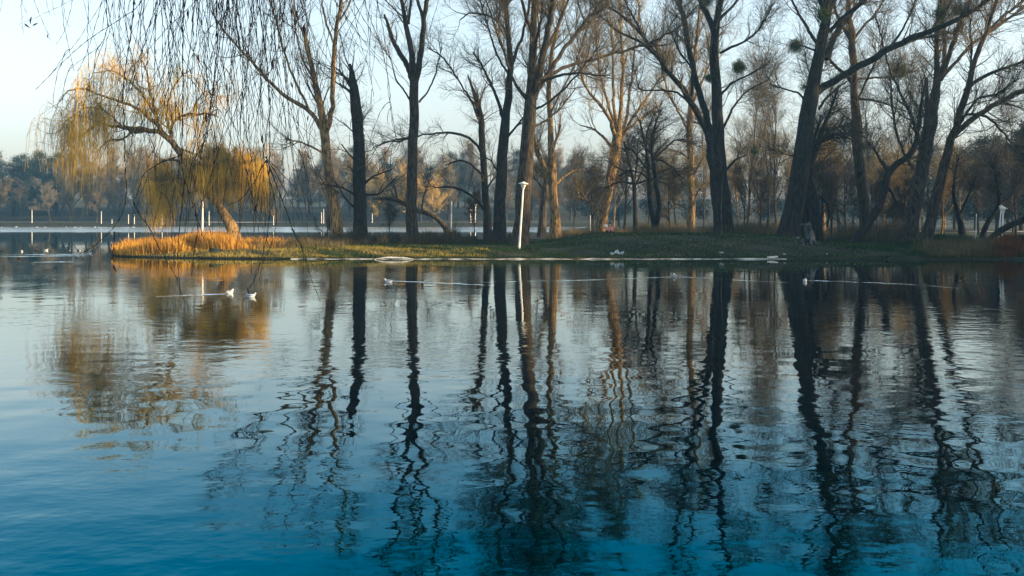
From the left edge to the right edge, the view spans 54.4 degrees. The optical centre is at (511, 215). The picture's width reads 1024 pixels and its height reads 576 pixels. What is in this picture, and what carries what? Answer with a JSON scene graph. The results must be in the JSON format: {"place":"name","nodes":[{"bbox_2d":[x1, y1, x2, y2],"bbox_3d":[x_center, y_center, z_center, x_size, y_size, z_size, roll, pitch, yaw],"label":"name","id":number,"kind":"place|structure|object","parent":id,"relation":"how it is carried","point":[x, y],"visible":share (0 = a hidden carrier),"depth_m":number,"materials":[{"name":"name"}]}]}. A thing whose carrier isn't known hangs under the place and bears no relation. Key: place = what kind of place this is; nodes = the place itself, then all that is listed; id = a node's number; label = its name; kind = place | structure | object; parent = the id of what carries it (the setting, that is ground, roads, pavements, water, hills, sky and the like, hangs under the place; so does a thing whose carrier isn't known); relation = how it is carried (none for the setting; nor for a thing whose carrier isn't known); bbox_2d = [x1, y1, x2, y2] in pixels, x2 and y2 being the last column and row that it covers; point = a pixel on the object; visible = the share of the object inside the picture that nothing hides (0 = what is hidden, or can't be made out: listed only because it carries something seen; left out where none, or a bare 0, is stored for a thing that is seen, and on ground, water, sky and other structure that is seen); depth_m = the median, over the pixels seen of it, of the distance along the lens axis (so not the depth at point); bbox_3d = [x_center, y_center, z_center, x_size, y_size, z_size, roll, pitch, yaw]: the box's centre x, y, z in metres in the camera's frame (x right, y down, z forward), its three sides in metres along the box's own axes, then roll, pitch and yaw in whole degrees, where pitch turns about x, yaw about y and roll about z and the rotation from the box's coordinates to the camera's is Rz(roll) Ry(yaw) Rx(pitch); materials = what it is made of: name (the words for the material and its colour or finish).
{"place":"outdoors","nodes":[
{"label":"outdoors","id":0,"kind":"place"},
{"bbox_2d":[0,227,1023,575],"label":"water","id":1,"kind":"structure","parent":0,"point":[546,417],"depth_m":11.04,"materials":[{"name":"liquid"}]},
{"bbox_2d":[0,199,1023,259],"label":"ground","id":2,"kind":"structure","parent":0,"point":[39,218],"depth_m":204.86,"materials":[{"name":"green plant"}]},
{"bbox_2d":[0,154,28,215],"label":"evergreen tree","id":3,"kind":"object","parent":2,"relation":"on","point":[16,169],"visible":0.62,"depth_m":226.12,"materials":[{"name":"green plant"}]},
{"bbox_2d":[8,176,41,219],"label":"bare tree","id":4,"kind":"object","parent":2,"relation":"on","point":[20,194],"visible":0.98,"depth_m":218.42,"materials":[{"name":"grey plant"}]},
{"bbox_2d":[11,160,47,216],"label":"evergreen tree","id":5,"kind":"object","parent":2,"relation":"on","point":[34,174],"visible":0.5,"depth_m":225.38,"materials":[{"name":"green plant"}]},
{"bbox_2d":[26,150,57,213],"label":"evergreen tree","id":6,"kind":"object","parent":2,"relation":"on","point":[40,155],"visible":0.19,"depth_m":230.90,"materials":[{"name":"green plant"}]},
{"bbox_2d":[25,178,62,221],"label":"bare tree","id":7,"kind":"object","parent":2,"relation":"on","point":[52,199],"visible":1,"depth_m":209.43,"materials":[{"name":"brown plant"}]},
{"bbox_2d":[33,154,77,215],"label":"evergreen tree","id":8,"kind":"object","parent":2,"relation":"on","point":[55,207],"visible":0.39,"depth_m":226.14,"materials":[{"name":"green plant"}]},
{"bbox_2d":[50,160,73,219],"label":"bare tree","id":9,"kind":"object","parent":2,"relation":"on","point":[60,181],"visible":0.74,"depth_m":216.62,"materials":[{"name":"brown plant"}]},
{"bbox_2d":[57,152,94,216],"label":"bare tree","id":10,"kind":"object","parent":2,"relation":"on","point":[76,197],"visible":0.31,"depth_m":225.02,"materials":[{"name":"brown plant"}]},
{"bbox_2d":[79,161,112,221],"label":"bare tree","id":11,"kind":"object","parent":2,"relation":"on","point":[98,197],"visible":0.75,"depth_m":210.65,"materials":[{"name":"brown plant"}]},
{"bbox_2d":[98,154,127,214],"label":"bare tree","id":12,"kind":"object","parent":2,"relation":"on","point":[113,185],"visible":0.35,"depth_m":229.59,"materials":[{"name":"brown plant"}]},
{"bbox_2d":[105,163,132,221],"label":"bare tree","id":13,"kind":"object","parent":2,"relation":"on","point":[121,190],"visible":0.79,"depth_m":214.51,"materials":[{"name":"brown plant"}]},
{"bbox_2d":[117,139,148,216],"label":"bare tree","id":14,"kind":"object","parent":2,"relation":"on","point":[136,168],"visible":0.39,"depth_m":225.06,"materials":[{"name":"brown plant"}]},
{"bbox_2d":[127,169,146,221],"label":"bare tree","id":15,"kind":"object","parent":2,"relation":"on","point":[139,204],"visible":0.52,"depth_m":211.02,"materials":[{"name":"brown plant"}]},
{"bbox_2d":[25,31,285,239],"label":"weeping willow","id":16,"kind":"object","parent":2,"relation":"on","point":[95,123],"visible":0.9,"depth_m":65.46,"materials":[{"name":"yellow plant"}]},
{"bbox_2d":[111,226,241,255],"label":"reeds","id":17,"kind":"object","parent":2,"relation":"on","point":[145,246],"visible":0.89,"depth_m":54.22,"materials":[{"name":"yellow plant"}]},
{"bbox_2d":[0,0,448,301],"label":"weeping willow","id":18,"kind":"object","parent":2,"relation":"on","point":[232,61],"visible":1,"depth_m":5.16,"materials":[{"name":"brown plant"}]},
{"bbox_2d":[226,234,291,249],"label":"reeds","id":19,"kind":"object","parent":2,"relation":"on","point":[244,242],"visible":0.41,"depth_m":58.09,"materials":[{"name":"plant"}]},
{"bbox_2d":[195,0,359,235],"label":"bare tree","id":20,"kind":"object","parent":2,"relation":"on","point":[335,215],"visible":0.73,"depth_m":70.79,"materials":[{"name":"brown plant"}]},
{"bbox_2d":[267,145,295,207],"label":"bare tree","id":21,"kind":"object","parent":2,"relation":"on","point":[273,160],"visible":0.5,"depth_m":243.91,"materials":[{"name":"brown plant"}]},
{"bbox_2d":[239,234,360,249],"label":"reeds","id":22,"kind":"object","parent":2,"relation":"on","point":[307,242],"visible":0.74,"depth_m":56.30,"materials":[{"name":"plant"}]},
{"bbox_2d":[112,243,498,257],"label":"grass","id":23,"kind":"structure","parent":2,"relation":"on","point":[207,254],"depth_m":52.21,"materials":[{"name":"green plant"}]},
{"bbox_2d":[295,145,325,216],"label":"bare tree","id":24,"kind":"object","parent":2,"relation":"on","point":[306,188],"visible":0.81,"depth_m":223.94,"materials":[{"name":"brown plant"}]},
{"bbox_2d":[322,138,352,210],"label":"bare tree","id":25,"kind":"object","parent":2,"relation":"on","point":[335,164],"visible":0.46,"depth_m":211.37,"materials":[{"name":"brown plant"}]},
{"bbox_2d":[296,10,431,238],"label":"broken tree","id":26,"kind":"object","parent":2,"relation":"on","point":[359,193],"visible":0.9,"depth_m":70.64,"materials":[{"name":"brown plant"}]},
{"bbox_2d":[366,164,397,222],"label":"bare tree","id":27,"kind":"object","parent":2,"relation":"on","point":[373,184],"visible":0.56,"depth_m":206.71,"materials":[{"name":"brown plant"}]},
{"bbox_2d":[341,0,458,236],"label":"bare tree","id":28,"kind":"object","parent":2,"relation":"on","point":[413,67],"visible":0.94,"depth_m":70.72,"materials":[{"name":"brown plant"}]},
{"bbox_2d":[384,156,423,222],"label":"bare tree","id":29,"kind":"object","parent":2,"relation":"on","point":[401,168],"visible":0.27,"depth_m":205.04,"materials":[{"name":"brown plant"}]},
{"bbox_2d":[366,147,449,235],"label":"leaning tree","id":30,"kind":"object","parent":2,"relation":"on","point":[440,221],"visible":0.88,"depth_m":75.84,"materials":[{"name":"brown plant"}]},
{"bbox_2d":[284,217,538,244],"bbox_3d":[-6.909,0.982,66.955,17.682,2.296,11.424,0,0,0],"label":"brush","id":31,"kind":"object","parent":2,"relation":"on","point":[427,238],"visible":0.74,"depth_m":64.34,"materials":[{"name":"green plant"}]},
{"bbox_2d":[418,168,454,221],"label":"bare tree","id":32,"kind":"object","parent":2,"relation":"on","point":[430,198],"visible":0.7,"depth_m":207.69,"materials":[{"name":"brown plant"}]},
{"bbox_2d":[435,152,461,220],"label":"bare tree","id":33,"kind":"object","parent":2,"relation":"on","point":[449,199],"visible":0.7,"depth_m":213.52,"materials":[{"name":"brown plant"}]},
{"bbox_2d":[364,0,544,238],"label":"broken tree","id":34,"kind":"object","parent":2,"relation":"on","point":[485,207],"visible":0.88,"depth_m":72.93,"materials":[{"name":"brown plant"}]},
{"bbox_2d":[452,145,469,207],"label":"bare tree","id":35,"kind":"object","parent":2,"relation":"on","point":[459,168],"visible":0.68,"depth_m":245.51,"materials":[{"name":"brown plant"}]},
{"bbox_2d":[462,184,481,236],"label":"bare tree","id":36,"kind":"object","parent":2,"relation":"on","point":[471,203],"visible":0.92,"depth_m":79.96,"materials":[{"name":"brown plant"}]},
{"bbox_2d":[462,135,489,193],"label":"bare tree","id":37,"kind":"object","parent":2,"relation":"on","point":[475,178],"visible":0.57,"depth_m":244.21,"materials":[{"name":"brown plant"}]},
{"bbox_2d":[436,0,557,239],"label":"bare tree","id":38,"kind":"object","parent":2,"relation":"on","point":[499,218],"visible":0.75,"depth_m":68.78,"materials":[{"name":"brown plant"}]},
{"bbox_2d":[291,258,779,258],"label":"kerb","id":39,"kind":"structure","parent":2,"relation":"on","point":[544,258],"depth_m":50.66,"materials":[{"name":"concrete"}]},
{"bbox_2d":[507,88,570,237],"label":"bare tree","id":40,"kind":"object","parent":2,"relation":"on","point":[542,222],"visible":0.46,"depth_m":83.79,"materials":[{"name":"brown plant"}]},
{"bbox_2d":[508,0,621,238],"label":"bare tree","id":41,"kind":"object","parent":2,"relation":"on","point":[549,174],"visible":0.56,"depth_m":72.81,"materials":[{"name":"brown plant"}]},
{"bbox_2d":[557,150,581,219],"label":"bare tree","id":42,"kind":"object","parent":2,"relation":"on","point":[570,208],"visible":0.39,"depth_m":217.84,"materials":[{"name":"brown plant"}]},
{"bbox_2d":[560,137,592,227],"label":"bare tree","id":43,"kind":"object","parent":2,"relation":"on","point":[576,163],"visible":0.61,"depth_m":125.14,"materials":[{"name":"brown plant"}]},
{"bbox_2d":[542,221,631,239],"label":"brush","id":44,"kind":"object","parent":2,"relation":"on","point":[574,230],"visible":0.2,"depth_m":84.00,"materials":[{"name":"green plant"}]},
{"bbox_2d":[567,167,611,222],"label":"bare tree","id":45,"kind":"object","parent":2,"relation":"on","point":[585,211],"visible":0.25,"depth_m":177.41,"materials":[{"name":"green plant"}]},
{"bbox_2d":[461,0,718,245],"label":"bare tree","id":46,"kind":"object","parent":2,"relation":"on","point":[536,80],"visible":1,"depth_m":59.65,"materials":[{"name":"brown plant"}]},
{"bbox_2d":[570,151,611,229],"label":"bare tree","id":47,"kind":"object","parent":2,"relation":"on","point":[588,195],"visible":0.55,"depth_m":92.02,"materials":[{"name":"brown plant"}]},
{"bbox_2d":[556,0,682,232],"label":"bare tree","id":48,"kind":"object","parent":2,"relation":"on","point":[601,220],"visible":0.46,"depth_m":86.19,"materials":[{"name":"brown plant"}]},
{"bbox_2d":[601,180,639,225],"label":"tree","id":49,"kind":"object","parent":2,"relation":"on","point":[618,214],"visible":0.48,"depth_m":171.36,"materials":[{"name":"green plant"}]},
{"bbox_2d":[370,233,876,255],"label":"leaves","id":50,"kind":"object","parent":2,"relation":"on","point":[617,242],"depth_m":54.40,"materials":[{"name":"plant"}]},
{"bbox_2d":[606,112,645,228],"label":"bare tree","id":51,"kind":"object","parent":2,"relation":"on","point":[626,201],"visible":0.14,"depth_m":104.51,"materials":[{"name":"brown plant"}]},
{"bbox_2d":[578,122,679,232],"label":"tree","id":52,"kind":"object","parent":2,"relation":"on","point":[633,175],"visible":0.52,"depth_m":79.97,"materials":[{"name":"brown plant"}]},
{"bbox_2d":[593,83,709,230],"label":"tree","id":53,"kind":"object","parent":2,"relation":"on","point":[656,216],"visible":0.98,"depth_m":75.20,"materials":[{"name":"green plant"}]},
{"bbox_2d":[631,157,678,219],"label":"evergreen tree","id":54,"kind":"object","parent":2,"relation":"on","point":[643,201],"visible":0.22,"depth_m":167.80,"materials":[{"name":"green plant"}]},
{"bbox_2d":[641,154,685,227],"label":"bare tree","id":55,"kind":"object","parent":2,"relation":"on","point":[671,198],"visible":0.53,"depth_m":84.02,"materials":[{"name":"brown plant"}]},
{"bbox_2d":[570,0,796,232],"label":"bare tree","id":56,"kind":"object","parent":2,"relation":"on","point":[716,128],"visible":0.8,"depth_m":67.14,"materials":[{"name":"brown plant"}]},
{"bbox_2d":[666,154,711,221],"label":"tree","id":57,"kind":"object","parent":2,"relation":"on","point":[699,206],"visible":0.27,"depth_m":159.38,"materials":[{"name":"brown plant"}]},
{"bbox_2d":[637,0,749,229],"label":"bare tree","id":58,"kind":"object","parent":2,"relation":"on","point":[691,208],"visible":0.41,"depth_m":87.80,"materials":[{"name":"brown plant"}]},
{"bbox_2d":[680,82,726,230],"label":"bare tree","id":59,"kind":"object","parent":2,"relation":"on","point":[703,177],"visible":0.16,"depth_m":112.20,"materials":[{"name":"brown plant"}]},
{"bbox_2d":[726,134,750,228],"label":"bare tree","id":60,"kind":"object","parent":2,"relation":"on","point":[736,198],"visible":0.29,"depth_m":134.94,"materials":[{"name":"brown plant"}]},
{"bbox_2d":[727,150,776,228],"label":"bare tree","id":61,"kind":"object","parent":2,"relation":"on","point":[742,188],"visible":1,"depth_m":81.86,"materials":[{"name":"brown plant"}]},
{"bbox_2d":[719,28,786,224],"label":"bare tree","id":62,"kind":"object","parent":2,"relation":"on","point":[751,160],"visible":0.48,"depth_m":95.22,"materials":[{"name":"brown plant"}]},
{"bbox_2d":[725,102,791,226],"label":"bare tree","id":63,"kind":"object","parent":2,"relation":"on","point":[743,150],"visible":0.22,"depth_m":119.62,"materials":[{"name":"brown plant"}]},
{"bbox_2d":[743,154,779,224],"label":"bare tree","id":64,"kind":"object","parent":2,"relation":"on","point":[757,181],"visible":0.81,"depth_m":87.67,"materials":[{"name":"brown plant"}]},
{"bbox_2d":[746,157,785,223],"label":"evergreen tree","id":65,"kind":"object","parent":2,"relation":"on","point":[764,215],"visible":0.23,"depth_m":159.36,"materials":[{"name":"green plant"}]},
{"bbox_2d":[741,78,793,225],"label":"bare tree","id":66,"kind":"object","parent":2,"relation":"on","point":[779,108],"visible":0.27,"depth_m":104.13,"materials":[{"name":"brown plant"}]},
{"bbox_2d":[620,214,921,242],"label":"brush","id":67,"kind":"object","parent":2,"relation":"on","point":[878,236],"visible":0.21,"depth_m":73.56,"materials":[{"name":"green plant"}]},
{"bbox_2d":[742,40,799,223],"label":"bare tree","id":68,"kind":"object","parent":2,"relation":"on","point":[775,158],"visible":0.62,"depth_m":91.35,"materials":[{"name":"brown plant"}]},
{"bbox_2d":[800,222,819,245],"bbox_3d":[16.441,1.128,54.999,1.368,1.563,1.398,0,0,0],"label":"stump","id":69,"kind":"object","parent":2,"relation":"on","point":[809,239],"visible":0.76,"depth_m":54.81,"materials":[{"name":"grey wood"}]},
{"bbox_2d":[744,67,877,238],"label":"bare tree","id":70,"kind":"object","parent":2,"relation":"on","point":[806,216],"visible":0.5,"depth_m":67.83,"materials":[{"name":"brown plant"}]},
{"bbox_2d":[765,93,883,241],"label":"bare tree","id":71,"kind":"object","parent":2,"relation":"on","point":[814,196],"visible":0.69,"depth_m":65.84,"materials":[{"name":"brown plant"}]},
{"bbox_2d":[813,148,843,227],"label":"bare tree","id":72,"kind":"object","parent":2,"relation":"on","point":[827,184],"visible":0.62,"depth_m":73.62,"materials":[{"name":"brown plant"}]},
{"bbox_2d":[814,143,851,233],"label":"bare tree","id":73,"kind":"object","parent":2,"relation":"on","point":[836,173],"visible":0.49,"depth_m":79.91,"materials":[{"name":"brown plant"}]},
{"bbox_2d":[820,146,868,223],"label":"bare tree","id":74,"kind":"object","parent":2,"relation":"on","point":[846,174],"visible":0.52,"depth_m":91.67,"materials":[{"name":"brown plant"}]},
{"bbox_2d":[841,141,881,224],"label":"bare tree","id":75,"kind":"object","parent":2,"relation":"on","point":[854,210],"visible":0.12,"depth_m":149.41,"materials":[{"name":"brown plant"}]},
{"bbox_2d":[787,0,941,237],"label":"bare tree","id":76,"kind":"object","parent":2,"relation":"on","point":[861,181],"visible":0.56,"depth_m":71.69,"materials":[{"name":"brown plant"}]},
{"bbox_2d":[842,154,895,228],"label":"bare tree","id":77,"kind":"object","parent":2,"relation":"on","point":[877,187],"visible":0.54,"depth_m":83.96,"materials":[{"name":"brown plant"}]},
{"bbox_2d":[837,40,904,224],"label":"bare tree","id":78,"kind":"object","parent":2,"relation":"on","point":[873,138],"visible":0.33,"depth_m":98.13,"materials":[{"name":"brown plant"}]},
{"bbox_2d":[738,0,1013,237],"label":"bare tree","id":79,"kind":"object","parent":2,"relation":"on","point":[791,217],"visible":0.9,"depth_m":61.61,"materials":[{"name":"brown plant"}]},
{"bbox_2d":[865,144,908,226],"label":"bare tree","id":80,"kind":"object","parent":2,"relation":"on","point":[872,175],"visible":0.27,"depth_m":88.40,"materials":[{"name":"brown plant"}]},
{"bbox_2d":[832,33,969,243],"bbox_3d":[23.167,-3.933,60.015,7.328,14.917,6.597,0,0,-22],"label":"crooked tree","id":81,"kind":"object","parent":2,"relation":"on","point":[866,225],"visible":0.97,"depth_m":59.84,"materials":[{"name":"brown plant"}]},
{"bbox_2d":[887,166,914,221],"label":"bare tree","id":82,"kind":"object","parent":2,"relation":"on","point":[908,186],"visible":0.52,"depth_m":74.04,"materials":[{"name":"brown plant"}]},
{"bbox_2d":[869,28,944,226],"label":"bare tree","id":83,"kind":"object","parent":2,"relation":"on","point":[913,86],"visible":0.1,"depth_m":98.95,"materials":[{"name":"brown plant"}]},
{"bbox_2d":[878,131,945,206],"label":"bare tree","id":84,"kind":"object","parent":2,"relation":"on","point":[900,170],"visible":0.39,"depth_m":83.44,"materials":[{"name":"brown plant"}]},
{"bbox_2d":[827,231,1023,248],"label":"grass","id":85,"kind":"structure","parent":2,"relation":"on","point":[938,236],"depth_m":64.06,"materials":[{"name":"green plant"}]},
{"bbox_2d":[902,143,958,226],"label":"tree","id":86,"kind":"object","parent":2,"relation":"on","point":[926,207],"visible":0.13,"depth_m":139.30,"materials":[{"name":"brown plant"}]},
{"bbox_2d":[840,0,1023,242],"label":"bare tree","id":87,"kind":"object","parent":2,"relation":"on","point":[919,179],"visible":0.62,"depth_m":63.69,"materials":[{"name":"brown plant"}]},
{"bbox_2d":[926,144,973,234],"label":"bare tree","id":88,"kind":"object","parent":2,"relation":"on","point":[943,198],"visible":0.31,"depth_m":81.64,"materials":[{"name":"brown plant"}]},
{"bbox_2d":[924,144,980,228],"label":"tree","id":89,"kind":"object","parent":2,"relation":"on","point":[953,217],"visible":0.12,"depth_m":134.14,"materials":[{"name":"brown plant"}]},
{"bbox_2d":[933,132,980,209],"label":"bare tree","id":90,"kind":"object","parent":2,"relation":"on","point":[960,195],"visible":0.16,"depth_m":112.17,"materials":[{"name":"brown plant"}]},
{"bbox_2d":[911,232,1009,257],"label":"reeds","id":91,"kind":"object","parent":2,"relation":"on","point":[978,248],"visible":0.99,"depth_m":51.79,"materials":[{"name":"green plant"}]},
{"bbox_2d":[933,140,1003,237],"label":"tree","id":92,"kind":"object","parent":2,"relation":"on","point":[960,223],"visible":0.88,"depth_m":77.70,"materials":[{"name":"brown plant"}]},
{"bbox_2d":[918,0,1023,243],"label":"bare tree","id":93,"kind":"object","parent":2,"relation":"on","point":[929,225],"visible":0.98,"depth_m":60.38,"materials":[{"name":"brown plant"}]},
{"bbox_2d":[932,134,1010,229],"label":"bare tree","id":94,"kind":"object","parent":2,"relation":"on","point":[974,213],"visible":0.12,"depth_m":127.98,"materials":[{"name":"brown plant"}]},
{"bbox_2d":[957,148,997,234],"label":"bare tree","id":95,"kind":"object","parent":2,"relation":"on","point":[976,192],"visible":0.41,"depth_m":91.91,"materials":[{"name":"brown plant"}]},
{"bbox_2d":[957,133,1023,229],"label":"bare tree","id":96,"kind":"object","parent":2,"relation":"on","point":[996,218],"visible":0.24,"depth_m":121.85,"materials":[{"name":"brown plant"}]},
{"bbox_2d":[965,117,1023,238],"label":"tree","id":97,"kind":"object","parent":2,"relation":"on","point":[985,227],"visible":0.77,"depth_m":75.89,"materials":[{"name":"brown plant"}]},
{"bbox_2d":[967,138,1023,234],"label":"bare tree","id":98,"kind":"object","parent":2,"relation":"on","point":[1012,211],"visible":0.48,"depth_m":84.12,"materials":[{"name":"brown plant"}]},
{"bbox_2d":[979,76,1023,233],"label":"bare tree","id":99,"kind":"object","parent":2,"relation":"on","point":[1007,161],"visible":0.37,"depth_m":99.71,"materials":[{"name":"brown plant"}]},
{"bbox_2d":[986,216,1023,241],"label":"leaning tree","id":100,"kind":"object","parent":2,"relation":"on","point":[1009,225],"visible":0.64,"depth_m":56.85,"materials":[{"name":"brown plant"}]},
{"bbox_2d":[987,231,1023,257],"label":"reeds","id":101,"kind":"object","parent":2,"relation":"on","point":[1010,247],"visible":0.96,"depth_m":51.98,"materials":[{"name":"plant"}]},
{"bbox_2d":[1002,106,1023,177],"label":"bare tree","id":102,"kind":"object","parent":2,"relation":"on","point":[1016,147],"visible":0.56,"depth_m":72.15,"materials":[{"name":"brown plant"}]},
{"bbox_2d":[0,0,1023,198],"label":"sky","id":103,"kind":"structure","parent":0,"point":[28,58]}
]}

